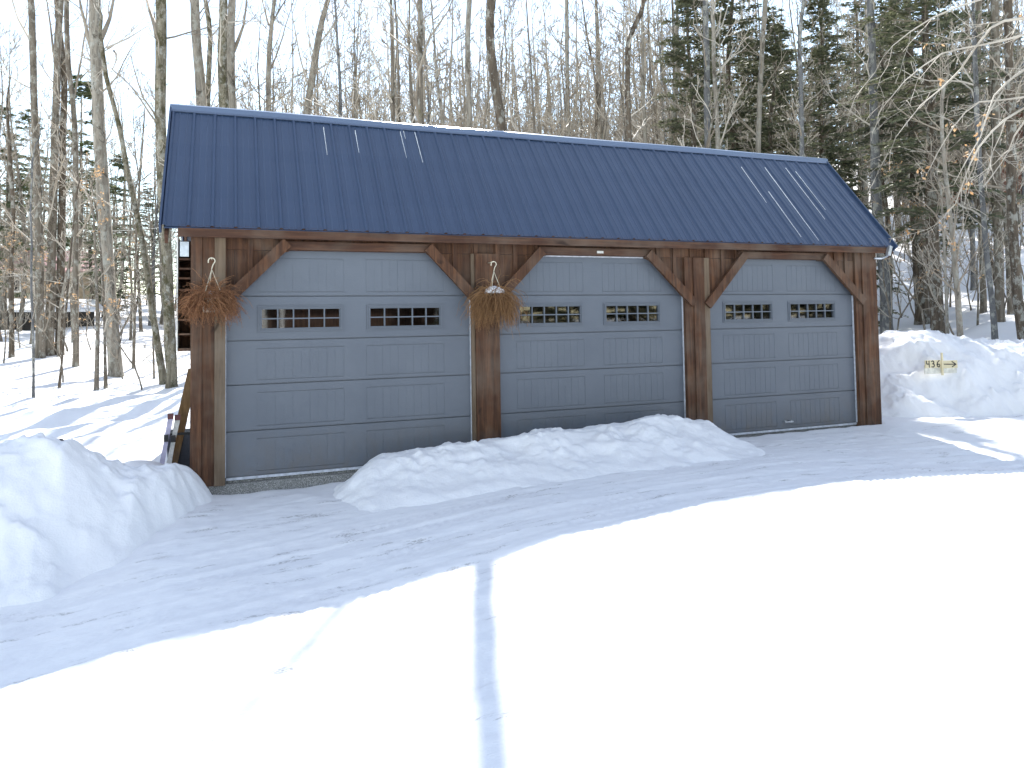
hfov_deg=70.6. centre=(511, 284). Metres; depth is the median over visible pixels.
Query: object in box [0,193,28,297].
bare tree
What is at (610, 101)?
bare tree
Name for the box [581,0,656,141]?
bare tree
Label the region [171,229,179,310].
bare tree
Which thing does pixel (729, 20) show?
hemlock
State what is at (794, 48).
sapling
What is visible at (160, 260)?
bare tree
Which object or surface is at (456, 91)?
bare tree
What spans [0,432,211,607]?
snow bank
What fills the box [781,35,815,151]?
bare tree
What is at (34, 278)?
sapling
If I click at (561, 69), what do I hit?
sapling
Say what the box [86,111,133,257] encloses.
bare tree
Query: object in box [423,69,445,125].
bare tree
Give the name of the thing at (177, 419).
ski
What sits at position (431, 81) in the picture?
sapling
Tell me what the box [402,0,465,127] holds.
bare tree
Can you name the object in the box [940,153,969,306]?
sapling
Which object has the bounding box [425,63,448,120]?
bare tree
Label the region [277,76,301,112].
bare tree
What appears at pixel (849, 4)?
hemlock
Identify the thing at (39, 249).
bare tree
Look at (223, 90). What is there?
bare tree
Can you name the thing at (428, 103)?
bare tree
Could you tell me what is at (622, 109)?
sapling
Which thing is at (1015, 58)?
bare tree
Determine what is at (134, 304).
sapling
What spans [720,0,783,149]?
bare tree
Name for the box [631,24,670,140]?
bare tree
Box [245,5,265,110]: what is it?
sapling
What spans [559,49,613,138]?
sapling
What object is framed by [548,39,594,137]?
bare tree
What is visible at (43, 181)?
bare tree
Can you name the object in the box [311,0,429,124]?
sapling
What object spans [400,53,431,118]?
bare tree
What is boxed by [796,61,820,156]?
bare tree
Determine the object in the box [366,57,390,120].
bare tree
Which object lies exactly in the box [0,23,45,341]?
bare tree
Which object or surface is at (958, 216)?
sapling
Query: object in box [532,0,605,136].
bare tree
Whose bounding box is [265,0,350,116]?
bare tree
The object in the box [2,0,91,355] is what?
bare tree
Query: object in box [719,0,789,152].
bare tree
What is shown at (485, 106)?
bare tree
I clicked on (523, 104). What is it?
bare tree
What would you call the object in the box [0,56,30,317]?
bare tree
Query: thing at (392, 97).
sapling
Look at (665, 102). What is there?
bare tree
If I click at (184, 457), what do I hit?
storage bin
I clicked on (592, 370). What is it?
garage door
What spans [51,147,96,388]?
sapling
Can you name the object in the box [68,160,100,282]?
bare tree
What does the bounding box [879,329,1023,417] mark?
snow bank
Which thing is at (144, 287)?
hemlock
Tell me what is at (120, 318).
sapling
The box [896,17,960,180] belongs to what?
bare tree
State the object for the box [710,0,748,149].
bare tree
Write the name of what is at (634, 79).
sapling
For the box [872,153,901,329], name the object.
sapling
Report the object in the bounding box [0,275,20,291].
window
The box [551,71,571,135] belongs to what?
bare tree
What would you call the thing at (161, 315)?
bare tree
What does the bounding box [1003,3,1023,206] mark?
bare tree
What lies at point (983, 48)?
bare tree
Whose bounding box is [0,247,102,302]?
house
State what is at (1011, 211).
bare tree
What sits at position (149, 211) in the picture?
hemlock
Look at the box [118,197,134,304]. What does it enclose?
bare tree
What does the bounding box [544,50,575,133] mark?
bare tree
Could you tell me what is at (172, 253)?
sapling
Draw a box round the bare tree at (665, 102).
[655,73,671,132]
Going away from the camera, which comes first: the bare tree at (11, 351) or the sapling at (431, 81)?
the bare tree at (11, 351)
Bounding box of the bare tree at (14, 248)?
[0,193,27,295]
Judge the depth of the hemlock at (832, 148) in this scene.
21.93 m
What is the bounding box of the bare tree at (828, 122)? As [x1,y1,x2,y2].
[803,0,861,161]
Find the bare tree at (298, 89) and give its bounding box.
[282,63,318,114]
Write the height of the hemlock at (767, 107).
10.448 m
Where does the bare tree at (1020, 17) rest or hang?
on the snow ground
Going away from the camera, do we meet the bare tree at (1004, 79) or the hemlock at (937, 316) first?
the hemlock at (937, 316)
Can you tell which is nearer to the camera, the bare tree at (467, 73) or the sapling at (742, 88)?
the bare tree at (467, 73)
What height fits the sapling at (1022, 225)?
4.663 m
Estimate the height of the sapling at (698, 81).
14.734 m
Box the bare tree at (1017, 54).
[964,0,1023,222]
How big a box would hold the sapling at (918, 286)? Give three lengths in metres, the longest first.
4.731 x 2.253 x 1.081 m
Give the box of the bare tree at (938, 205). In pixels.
[901,84,961,327]
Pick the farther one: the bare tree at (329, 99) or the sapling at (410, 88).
the bare tree at (329, 99)
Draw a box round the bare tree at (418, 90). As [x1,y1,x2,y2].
[348,0,478,126]
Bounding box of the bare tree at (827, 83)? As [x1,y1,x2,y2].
[796,14,843,155]
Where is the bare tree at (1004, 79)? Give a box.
[986,5,1023,113]
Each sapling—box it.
[0,215,27,326]
[0,225,17,362]
[7,110,44,397]
[14,241,33,347]
[17,206,83,322]
[27,228,52,357]
[27,238,93,381]
[46,153,129,390]
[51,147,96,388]
[55,180,89,351]
[73,158,122,388]
[79,259,98,350]
[83,210,127,333]
[98,246,166,389]
[98,257,135,378]
[100,226,145,337]
[113,85,154,368]
[128,178,175,378]
[171,230,180,286]
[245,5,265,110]
[249,60,280,110]
[275,45,293,112]
[301,0,440,125]
[303,21,350,117]
[309,0,331,114]
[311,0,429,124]
[313,17,337,114]
[329,0,402,118]
[356,77,389,117]
[373,61,390,120]
[380,66,397,122]
[394,0,446,125]
[395,0,492,128]
[424,19,446,123]
[446,74,466,127]
[448,33,507,118]
[463,43,494,127]
[472,4,521,128]
[493,117,528,132]
[498,0,522,122]
[502,0,535,133]
[504,49,565,133]
[523,7,577,132]
[532,91,574,135]
[538,1,636,139]
[541,42,560,132]
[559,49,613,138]
[563,50,597,137]
[569,43,607,137]
[594,0,636,141]
[608,62,656,141]
[612,0,667,142]
[612,0,711,143]
[613,0,703,147]
[621,40,660,141]
[624,0,671,141]
[663,62,701,143]
[667,0,742,147]
[681,0,779,147]
[696,9,743,133]
[729,3,814,152]
[749,51,865,188]
[755,57,825,155]
[764,0,824,149]
[768,0,849,153]
[856,154,910,241]
[857,139,983,329]
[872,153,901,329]
[873,0,1000,336]
[877,184,947,329]
[887,122,968,285]
[888,180,958,271]
[888,197,907,317]
[891,177,907,260]
[894,206,912,272]
[897,187,914,315]
[913,129,978,333]
[916,173,954,334]
[939,124,1023,253]
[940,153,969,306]
[946,193,973,310]
[953,151,967,251]
[957,146,1007,325]
[963,157,1019,272]
[964,209,989,301]
[976,181,1021,270]
[984,105,1023,238]
[988,189,1023,299]
[988,203,1010,311]
[1003,165,1023,285]
[1016,102,1023,246]
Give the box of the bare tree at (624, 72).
[574,0,656,140]
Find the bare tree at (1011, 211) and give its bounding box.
[906,0,1023,339]
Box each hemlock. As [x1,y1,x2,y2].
[0,173,14,246]
[0,211,22,257]
[2,163,45,254]
[67,163,117,298]
[88,264,102,317]
[100,248,137,311]
[127,183,175,295]
[136,261,158,304]
[646,0,748,150]
[668,75,690,143]
[670,0,798,153]
[687,43,731,148]
[727,28,767,153]
[732,5,820,157]
[749,63,795,153]
[750,27,810,153]
[767,14,790,95]
[774,0,869,207]
[798,40,852,182]
[803,18,849,155]
[821,144,916,326]
[822,0,1022,324]
[825,0,903,200]
[838,0,1023,333]
[855,44,900,210]
[856,0,935,241]
[884,19,918,207]
[933,4,987,209]
[948,0,1023,212]
[1004,24,1023,102]
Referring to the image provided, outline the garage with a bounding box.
[158,103,897,494]
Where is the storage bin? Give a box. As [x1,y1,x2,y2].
[167,428,189,467]
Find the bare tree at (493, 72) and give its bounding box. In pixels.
[485,0,523,130]
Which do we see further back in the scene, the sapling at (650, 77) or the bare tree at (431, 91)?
the bare tree at (431, 91)
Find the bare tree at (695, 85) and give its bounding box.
[677,49,703,139]
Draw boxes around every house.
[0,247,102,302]
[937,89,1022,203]
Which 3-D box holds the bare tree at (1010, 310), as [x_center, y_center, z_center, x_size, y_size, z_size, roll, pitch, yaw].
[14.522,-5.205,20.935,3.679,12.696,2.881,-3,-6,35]
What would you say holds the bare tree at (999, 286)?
on the snow ground
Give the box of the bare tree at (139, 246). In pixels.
[126,171,156,312]
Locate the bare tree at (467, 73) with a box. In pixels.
[463,0,482,128]
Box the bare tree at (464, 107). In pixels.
[451,64,476,127]
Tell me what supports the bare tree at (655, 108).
on the snow ground
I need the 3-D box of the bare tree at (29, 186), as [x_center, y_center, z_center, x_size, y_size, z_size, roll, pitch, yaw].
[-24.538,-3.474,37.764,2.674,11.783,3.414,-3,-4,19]
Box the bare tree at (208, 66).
[203,0,247,106]
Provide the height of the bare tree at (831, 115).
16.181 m
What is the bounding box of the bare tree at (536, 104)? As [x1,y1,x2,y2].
[524,71,553,132]
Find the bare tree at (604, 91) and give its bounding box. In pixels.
[576,58,623,138]
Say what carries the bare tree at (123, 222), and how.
on the snow ground
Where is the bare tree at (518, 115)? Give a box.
[515,102,530,131]
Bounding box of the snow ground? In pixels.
[0,164,1023,500]
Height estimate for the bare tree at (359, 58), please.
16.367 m
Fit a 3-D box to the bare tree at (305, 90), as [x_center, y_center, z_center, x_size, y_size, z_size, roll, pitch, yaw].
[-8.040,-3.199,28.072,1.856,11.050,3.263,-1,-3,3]
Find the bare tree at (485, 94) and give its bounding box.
[474,52,498,126]
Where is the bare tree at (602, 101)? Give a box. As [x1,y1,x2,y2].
[578,58,618,140]
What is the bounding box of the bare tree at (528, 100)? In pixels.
[518,76,540,131]
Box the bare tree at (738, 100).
[723,28,763,138]
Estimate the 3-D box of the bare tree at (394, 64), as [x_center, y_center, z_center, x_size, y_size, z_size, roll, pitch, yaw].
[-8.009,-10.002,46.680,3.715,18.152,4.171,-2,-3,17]
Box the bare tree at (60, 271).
[3,0,95,354]
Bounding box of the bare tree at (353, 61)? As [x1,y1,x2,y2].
[336,30,375,117]
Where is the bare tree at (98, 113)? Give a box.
[24,0,140,376]
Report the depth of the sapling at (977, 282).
19.29 m
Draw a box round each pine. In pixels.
[0,107,69,329]
[3,108,69,289]
[41,73,130,342]
[80,154,151,301]
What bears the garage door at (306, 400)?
in the garage
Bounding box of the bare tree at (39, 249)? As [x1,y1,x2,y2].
[0,0,71,357]
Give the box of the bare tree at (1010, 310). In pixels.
[949,0,1023,314]
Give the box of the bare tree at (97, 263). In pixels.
[80,164,119,319]
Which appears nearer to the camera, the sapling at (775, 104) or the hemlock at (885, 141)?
the sapling at (775, 104)
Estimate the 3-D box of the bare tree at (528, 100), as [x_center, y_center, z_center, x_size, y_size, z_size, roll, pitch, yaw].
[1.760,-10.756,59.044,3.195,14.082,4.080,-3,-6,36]
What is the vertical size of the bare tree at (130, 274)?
10.886 m
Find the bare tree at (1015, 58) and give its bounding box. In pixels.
[1004,1,1023,104]
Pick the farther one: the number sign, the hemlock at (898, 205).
the hemlock at (898, 205)
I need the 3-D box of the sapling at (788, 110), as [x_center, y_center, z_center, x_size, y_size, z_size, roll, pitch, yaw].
[11.399,-4.332,28.264,2.601,10.798,5.292,-2,-1,-2]
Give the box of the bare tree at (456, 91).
[449,60,465,119]
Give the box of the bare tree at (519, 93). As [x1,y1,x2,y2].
[510,63,525,132]
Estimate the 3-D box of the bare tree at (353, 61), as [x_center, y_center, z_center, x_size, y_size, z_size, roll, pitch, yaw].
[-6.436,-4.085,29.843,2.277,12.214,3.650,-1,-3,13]
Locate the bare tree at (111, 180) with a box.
[85,128,121,255]
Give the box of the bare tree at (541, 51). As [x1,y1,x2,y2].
[520,9,559,133]
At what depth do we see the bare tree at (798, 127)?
24.12 m
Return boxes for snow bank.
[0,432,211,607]
[333,414,764,512]
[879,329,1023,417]
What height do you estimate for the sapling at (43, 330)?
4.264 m
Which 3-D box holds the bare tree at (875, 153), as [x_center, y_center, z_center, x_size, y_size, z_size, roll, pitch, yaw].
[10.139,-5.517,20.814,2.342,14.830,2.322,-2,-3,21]
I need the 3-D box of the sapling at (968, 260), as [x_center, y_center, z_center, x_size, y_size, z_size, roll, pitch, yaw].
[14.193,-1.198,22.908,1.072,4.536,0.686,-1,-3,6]
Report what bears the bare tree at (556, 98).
on the snow ground
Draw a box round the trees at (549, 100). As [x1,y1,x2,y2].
[236,0,766,148]
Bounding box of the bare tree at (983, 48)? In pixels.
[945,0,1015,150]
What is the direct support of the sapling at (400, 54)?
on the snow ground
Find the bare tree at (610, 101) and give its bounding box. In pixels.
[601,58,621,139]
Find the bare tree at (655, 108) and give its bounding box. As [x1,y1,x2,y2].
[619,48,668,144]
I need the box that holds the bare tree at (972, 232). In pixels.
[895,0,1013,290]
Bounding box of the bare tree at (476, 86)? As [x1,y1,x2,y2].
[470,50,494,127]
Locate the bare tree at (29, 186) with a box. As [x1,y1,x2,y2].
[14,110,57,279]
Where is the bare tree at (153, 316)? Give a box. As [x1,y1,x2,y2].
[87,0,168,384]
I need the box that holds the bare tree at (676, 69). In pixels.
[630,0,716,146]
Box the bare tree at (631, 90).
[615,53,648,131]
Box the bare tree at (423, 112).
[402,61,450,125]
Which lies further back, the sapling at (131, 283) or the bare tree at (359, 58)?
the bare tree at (359, 58)
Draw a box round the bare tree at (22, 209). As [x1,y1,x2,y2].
[0,22,70,331]
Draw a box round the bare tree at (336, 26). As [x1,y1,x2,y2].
[292,0,378,119]
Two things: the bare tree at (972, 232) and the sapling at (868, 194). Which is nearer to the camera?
the bare tree at (972, 232)
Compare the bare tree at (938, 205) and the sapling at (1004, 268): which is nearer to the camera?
the sapling at (1004, 268)
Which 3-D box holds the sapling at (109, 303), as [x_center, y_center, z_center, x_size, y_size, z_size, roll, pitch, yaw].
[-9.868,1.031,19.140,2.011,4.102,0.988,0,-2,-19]
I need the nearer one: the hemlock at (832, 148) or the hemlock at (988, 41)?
the hemlock at (832, 148)
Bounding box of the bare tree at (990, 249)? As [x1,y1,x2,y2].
[938,0,1023,283]
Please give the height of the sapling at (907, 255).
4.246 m
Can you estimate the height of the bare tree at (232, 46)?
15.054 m
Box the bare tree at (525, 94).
[517,58,536,128]
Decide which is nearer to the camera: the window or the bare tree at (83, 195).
the window
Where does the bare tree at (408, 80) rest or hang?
on the snow ground
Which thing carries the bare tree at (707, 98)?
on the snow ground
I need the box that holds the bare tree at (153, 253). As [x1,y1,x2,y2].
[119,80,178,325]
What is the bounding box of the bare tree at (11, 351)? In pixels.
[0,50,40,357]
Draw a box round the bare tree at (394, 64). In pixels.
[374,1,415,121]
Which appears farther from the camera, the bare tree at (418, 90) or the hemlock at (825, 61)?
the hemlock at (825, 61)
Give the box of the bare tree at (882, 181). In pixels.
[837,0,951,309]
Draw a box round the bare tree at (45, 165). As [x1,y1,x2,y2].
[0,83,83,343]
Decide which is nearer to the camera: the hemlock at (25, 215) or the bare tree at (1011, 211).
the bare tree at (1011, 211)
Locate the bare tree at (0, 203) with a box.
[0,145,15,234]
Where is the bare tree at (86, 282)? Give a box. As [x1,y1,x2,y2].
[22,118,93,312]
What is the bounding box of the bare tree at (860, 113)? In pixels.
[833,0,905,204]
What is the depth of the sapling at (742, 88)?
33.52 m
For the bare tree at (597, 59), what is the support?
on the snow ground
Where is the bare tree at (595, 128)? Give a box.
[554,0,640,139]
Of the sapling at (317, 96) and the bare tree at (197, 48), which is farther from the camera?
the sapling at (317, 96)
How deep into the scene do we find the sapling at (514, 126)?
19.48 m
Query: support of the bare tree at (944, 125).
on the snow ground
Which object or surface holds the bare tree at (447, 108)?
on the snow ground
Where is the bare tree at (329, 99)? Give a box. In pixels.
[316,85,338,116]
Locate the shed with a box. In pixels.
[0,299,102,329]
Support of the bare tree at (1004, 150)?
on the snow ground
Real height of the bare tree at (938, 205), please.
7.763 m
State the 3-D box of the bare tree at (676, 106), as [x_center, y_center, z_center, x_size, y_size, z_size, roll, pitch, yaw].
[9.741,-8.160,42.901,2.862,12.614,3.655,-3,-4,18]
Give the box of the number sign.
[924,353,957,374]
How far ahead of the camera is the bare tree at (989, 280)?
16.96 m
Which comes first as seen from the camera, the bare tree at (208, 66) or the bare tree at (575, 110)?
the bare tree at (208, 66)
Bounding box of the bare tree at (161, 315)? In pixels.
[142,80,177,324]
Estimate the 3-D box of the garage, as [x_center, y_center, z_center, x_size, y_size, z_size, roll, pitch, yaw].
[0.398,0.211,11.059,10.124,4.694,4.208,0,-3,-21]
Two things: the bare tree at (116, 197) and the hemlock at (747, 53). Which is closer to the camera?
the hemlock at (747, 53)
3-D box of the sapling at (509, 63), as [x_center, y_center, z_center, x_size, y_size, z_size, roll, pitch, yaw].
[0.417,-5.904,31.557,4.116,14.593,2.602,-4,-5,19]
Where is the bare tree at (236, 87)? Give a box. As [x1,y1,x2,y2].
[195,72,255,109]
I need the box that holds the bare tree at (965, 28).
[949,0,1020,272]
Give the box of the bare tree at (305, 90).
[293,69,322,115]
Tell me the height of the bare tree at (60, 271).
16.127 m
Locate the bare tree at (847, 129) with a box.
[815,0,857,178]
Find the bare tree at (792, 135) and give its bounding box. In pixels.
[729,0,831,153]
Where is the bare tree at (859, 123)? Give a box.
[818,0,900,202]
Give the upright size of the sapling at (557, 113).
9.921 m
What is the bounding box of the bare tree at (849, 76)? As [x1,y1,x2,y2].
[824,0,877,188]
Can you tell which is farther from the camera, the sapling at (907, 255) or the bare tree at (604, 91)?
the bare tree at (604, 91)
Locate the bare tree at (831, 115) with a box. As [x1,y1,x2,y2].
[766,0,859,155]
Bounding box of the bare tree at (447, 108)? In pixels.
[439,92,456,122]
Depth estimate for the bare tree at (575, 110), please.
38.52 m
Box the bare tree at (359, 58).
[331,0,389,118]
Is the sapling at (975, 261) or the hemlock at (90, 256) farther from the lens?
the hemlock at (90, 256)
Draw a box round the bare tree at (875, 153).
[820,0,910,333]
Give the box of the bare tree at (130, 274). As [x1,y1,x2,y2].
[93,111,161,339]
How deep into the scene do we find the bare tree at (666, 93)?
47.60 m
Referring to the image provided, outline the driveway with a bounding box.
[0,414,1023,767]
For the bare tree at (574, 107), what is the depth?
48.65 m
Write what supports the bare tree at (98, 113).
on the snow ground
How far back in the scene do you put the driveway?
4.16 m
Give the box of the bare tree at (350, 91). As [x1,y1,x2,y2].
[336,68,365,117]
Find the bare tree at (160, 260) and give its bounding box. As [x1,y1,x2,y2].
[133,128,176,321]
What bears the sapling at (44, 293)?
on the snow ground
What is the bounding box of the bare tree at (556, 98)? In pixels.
[534,55,566,135]
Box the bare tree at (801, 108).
[769,0,827,156]
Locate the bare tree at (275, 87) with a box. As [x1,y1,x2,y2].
[240,70,286,110]
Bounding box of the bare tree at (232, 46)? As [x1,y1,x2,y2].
[155,0,281,158]
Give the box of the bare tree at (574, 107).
[557,66,591,136]
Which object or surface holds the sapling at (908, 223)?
on the snow ground
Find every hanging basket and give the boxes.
[166,257,253,334]
[456,261,528,339]
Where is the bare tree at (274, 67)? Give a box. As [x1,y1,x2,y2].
[235,4,297,111]
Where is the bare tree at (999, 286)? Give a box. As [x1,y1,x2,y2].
[946,0,1023,321]
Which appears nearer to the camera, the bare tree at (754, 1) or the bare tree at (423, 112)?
the bare tree at (754, 1)
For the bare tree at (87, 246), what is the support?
on the snow ground
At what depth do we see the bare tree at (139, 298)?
36.29 m
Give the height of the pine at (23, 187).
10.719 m
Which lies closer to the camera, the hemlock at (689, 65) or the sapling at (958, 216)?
the hemlock at (689, 65)
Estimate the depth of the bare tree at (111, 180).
57.66 m
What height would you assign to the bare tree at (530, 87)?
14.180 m
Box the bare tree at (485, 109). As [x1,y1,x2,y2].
[442,4,516,129]
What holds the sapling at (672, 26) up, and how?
on the snow ground
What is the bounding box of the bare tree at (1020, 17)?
[842,0,1023,252]
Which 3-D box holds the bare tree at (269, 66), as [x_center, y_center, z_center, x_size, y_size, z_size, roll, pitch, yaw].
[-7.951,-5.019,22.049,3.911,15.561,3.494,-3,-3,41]
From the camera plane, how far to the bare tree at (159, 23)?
19.39 m
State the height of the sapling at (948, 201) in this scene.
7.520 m
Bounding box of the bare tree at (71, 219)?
[65,166,116,298]
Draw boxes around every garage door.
[225,250,471,480]
[500,255,685,437]
[709,258,857,435]
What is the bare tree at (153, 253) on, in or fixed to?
on the snow ground
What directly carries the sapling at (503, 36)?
on the snow ground
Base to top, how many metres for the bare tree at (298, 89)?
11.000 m
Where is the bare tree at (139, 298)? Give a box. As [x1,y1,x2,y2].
[94,91,161,331]
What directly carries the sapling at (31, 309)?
on the snow ground
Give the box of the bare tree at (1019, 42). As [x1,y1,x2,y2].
[1000,0,1023,106]
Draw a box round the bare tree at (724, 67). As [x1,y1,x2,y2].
[717,25,736,133]
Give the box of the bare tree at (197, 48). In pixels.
[189,0,239,108]
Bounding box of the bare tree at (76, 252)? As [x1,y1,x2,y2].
[29,0,117,366]
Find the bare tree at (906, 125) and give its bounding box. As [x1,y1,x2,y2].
[851,1,922,228]
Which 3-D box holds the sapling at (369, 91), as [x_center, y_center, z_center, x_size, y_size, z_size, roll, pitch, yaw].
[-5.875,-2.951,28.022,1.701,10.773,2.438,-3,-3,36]
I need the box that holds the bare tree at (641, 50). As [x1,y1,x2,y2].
[603,2,669,144]
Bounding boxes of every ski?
[160,413,173,463]
[166,414,180,463]
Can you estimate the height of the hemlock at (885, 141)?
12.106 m
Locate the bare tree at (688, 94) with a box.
[670,72,703,140]
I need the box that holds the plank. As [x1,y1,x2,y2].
[172,368,189,463]
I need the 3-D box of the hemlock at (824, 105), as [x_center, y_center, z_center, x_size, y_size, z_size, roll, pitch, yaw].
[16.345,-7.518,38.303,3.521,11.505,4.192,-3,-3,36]
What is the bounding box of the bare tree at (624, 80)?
[604,9,668,143]
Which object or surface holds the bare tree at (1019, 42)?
on the snow ground
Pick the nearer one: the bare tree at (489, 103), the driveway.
the driveway
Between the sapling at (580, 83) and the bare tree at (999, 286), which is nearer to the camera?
the bare tree at (999, 286)
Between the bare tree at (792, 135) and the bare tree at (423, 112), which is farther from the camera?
the bare tree at (423, 112)
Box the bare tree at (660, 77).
[636,0,712,142]
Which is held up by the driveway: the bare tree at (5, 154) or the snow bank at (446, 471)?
the snow bank at (446, 471)
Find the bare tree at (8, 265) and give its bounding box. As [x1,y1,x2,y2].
[0,126,28,292]
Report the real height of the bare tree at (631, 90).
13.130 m
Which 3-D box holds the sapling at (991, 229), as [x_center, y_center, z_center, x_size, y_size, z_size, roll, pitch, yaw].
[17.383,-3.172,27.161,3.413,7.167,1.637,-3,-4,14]
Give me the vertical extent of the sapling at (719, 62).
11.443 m
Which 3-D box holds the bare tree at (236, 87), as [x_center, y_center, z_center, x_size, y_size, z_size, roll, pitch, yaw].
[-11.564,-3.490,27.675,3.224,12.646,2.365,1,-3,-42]
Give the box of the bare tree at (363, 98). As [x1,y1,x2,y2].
[334,0,400,120]
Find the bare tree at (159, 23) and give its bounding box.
[97,0,229,388]
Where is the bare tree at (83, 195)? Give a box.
[67,130,94,251]
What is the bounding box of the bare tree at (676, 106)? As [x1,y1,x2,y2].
[665,48,689,144]
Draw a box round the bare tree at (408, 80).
[383,23,426,123]
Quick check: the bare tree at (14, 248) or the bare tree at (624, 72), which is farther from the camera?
the bare tree at (14, 248)
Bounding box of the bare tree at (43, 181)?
[3,105,69,262]
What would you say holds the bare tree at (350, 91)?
on the snow ground
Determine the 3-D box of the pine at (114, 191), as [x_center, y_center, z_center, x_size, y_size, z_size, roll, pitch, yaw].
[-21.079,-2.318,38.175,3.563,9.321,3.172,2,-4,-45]
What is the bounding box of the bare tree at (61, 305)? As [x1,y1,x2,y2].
[1,100,93,356]
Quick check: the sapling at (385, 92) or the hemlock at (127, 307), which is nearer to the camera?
the sapling at (385, 92)
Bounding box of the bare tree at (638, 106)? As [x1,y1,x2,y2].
[623,80,655,136]
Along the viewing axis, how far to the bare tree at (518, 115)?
29.92 m
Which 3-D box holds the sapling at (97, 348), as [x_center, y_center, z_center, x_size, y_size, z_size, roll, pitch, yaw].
[-11.244,-0.234,19.289,1.973,6.629,0.957,0,-3,-21]
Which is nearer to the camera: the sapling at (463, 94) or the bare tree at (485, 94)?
the sapling at (463, 94)
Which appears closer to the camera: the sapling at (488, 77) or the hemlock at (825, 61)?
the sapling at (488, 77)
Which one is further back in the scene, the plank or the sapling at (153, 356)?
the sapling at (153, 356)
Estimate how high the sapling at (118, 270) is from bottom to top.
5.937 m
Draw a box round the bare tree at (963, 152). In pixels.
[945,19,981,238]
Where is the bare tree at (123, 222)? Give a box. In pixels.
[69,67,142,317]
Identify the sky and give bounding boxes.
[0,0,1023,294]
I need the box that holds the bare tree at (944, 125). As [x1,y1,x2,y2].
[918,44,960,200]
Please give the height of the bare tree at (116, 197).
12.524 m
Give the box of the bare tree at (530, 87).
[509,35,549,132]
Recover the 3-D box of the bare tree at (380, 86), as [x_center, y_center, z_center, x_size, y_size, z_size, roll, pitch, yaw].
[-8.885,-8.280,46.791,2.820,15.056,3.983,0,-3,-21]
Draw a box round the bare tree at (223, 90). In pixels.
[139,0,268,165]
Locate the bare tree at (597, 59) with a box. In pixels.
[569,0,619,140]
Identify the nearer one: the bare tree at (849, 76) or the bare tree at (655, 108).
the bare tree at (655, 108)
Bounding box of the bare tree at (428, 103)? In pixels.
[401,0,456,125]
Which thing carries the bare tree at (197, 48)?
on the snow ground
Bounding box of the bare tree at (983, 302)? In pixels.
[936,0,1023,313]
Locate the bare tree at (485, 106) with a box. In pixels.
[475,82,493,129]
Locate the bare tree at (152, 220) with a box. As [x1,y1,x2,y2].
[137,124,172,307]
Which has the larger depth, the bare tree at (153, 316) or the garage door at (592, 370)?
the bare tree at (153, 316)
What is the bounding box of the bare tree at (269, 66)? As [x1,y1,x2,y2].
[234,0,310,111]
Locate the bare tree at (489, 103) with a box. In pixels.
[483,87,493,127]
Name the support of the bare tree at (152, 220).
on the snow ground
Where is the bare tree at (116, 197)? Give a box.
[108,134,137,283]
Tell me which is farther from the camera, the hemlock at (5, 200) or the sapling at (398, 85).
the hemlock at (5, 200)
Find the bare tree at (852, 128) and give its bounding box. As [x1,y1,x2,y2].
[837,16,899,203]
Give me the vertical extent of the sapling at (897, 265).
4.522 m
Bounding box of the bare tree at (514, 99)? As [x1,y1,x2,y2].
[505,65,523,131]
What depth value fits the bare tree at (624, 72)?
32.61 m
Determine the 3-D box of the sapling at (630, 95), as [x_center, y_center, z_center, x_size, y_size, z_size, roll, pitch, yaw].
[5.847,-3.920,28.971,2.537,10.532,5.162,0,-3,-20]
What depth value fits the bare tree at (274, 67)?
29.35 m
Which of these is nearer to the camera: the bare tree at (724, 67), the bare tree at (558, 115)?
the bare tree at (558, 115)
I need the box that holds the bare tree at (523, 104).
[517,76,538,133]
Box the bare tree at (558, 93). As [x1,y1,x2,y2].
[550,54,578,135]
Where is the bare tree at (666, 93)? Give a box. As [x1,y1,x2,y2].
[647,62,680,142]
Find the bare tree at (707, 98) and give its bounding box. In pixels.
[652,0,740,148]
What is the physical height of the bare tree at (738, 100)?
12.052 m
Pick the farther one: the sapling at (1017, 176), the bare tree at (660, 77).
the bare tree at (660, 77)
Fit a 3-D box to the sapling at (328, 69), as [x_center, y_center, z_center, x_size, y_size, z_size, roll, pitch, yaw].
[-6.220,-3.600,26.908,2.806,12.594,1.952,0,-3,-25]
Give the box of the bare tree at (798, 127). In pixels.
[779,93,818,156]
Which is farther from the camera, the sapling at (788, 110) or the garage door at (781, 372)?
the sapling at (788, 110)
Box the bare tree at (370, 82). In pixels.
[357,49,385,119]
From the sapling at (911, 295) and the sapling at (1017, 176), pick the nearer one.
the sapling at (911, 295)
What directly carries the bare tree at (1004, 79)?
on the snow ground
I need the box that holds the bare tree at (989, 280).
[902,0,1023,339]
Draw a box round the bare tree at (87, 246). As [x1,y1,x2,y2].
[82,182,94,298]
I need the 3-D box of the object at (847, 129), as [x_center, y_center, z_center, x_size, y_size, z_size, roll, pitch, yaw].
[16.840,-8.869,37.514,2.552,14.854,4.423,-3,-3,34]
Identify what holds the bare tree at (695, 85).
on the snow ground
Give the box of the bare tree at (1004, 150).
[986,102,1023,203]
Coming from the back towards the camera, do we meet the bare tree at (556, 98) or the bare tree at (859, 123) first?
the bare tree at (859, 123)
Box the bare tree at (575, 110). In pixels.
[562,62,594,137]
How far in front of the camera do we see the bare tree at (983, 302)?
21.69 m
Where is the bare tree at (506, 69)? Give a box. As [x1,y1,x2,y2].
[464,0,539,132]
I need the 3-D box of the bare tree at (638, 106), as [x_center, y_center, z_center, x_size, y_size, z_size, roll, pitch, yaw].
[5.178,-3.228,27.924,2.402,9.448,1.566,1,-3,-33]
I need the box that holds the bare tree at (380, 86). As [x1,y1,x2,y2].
[371,50,389,120]
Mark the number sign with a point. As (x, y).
(941, 366)
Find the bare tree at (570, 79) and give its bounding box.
[556,40,586,130]

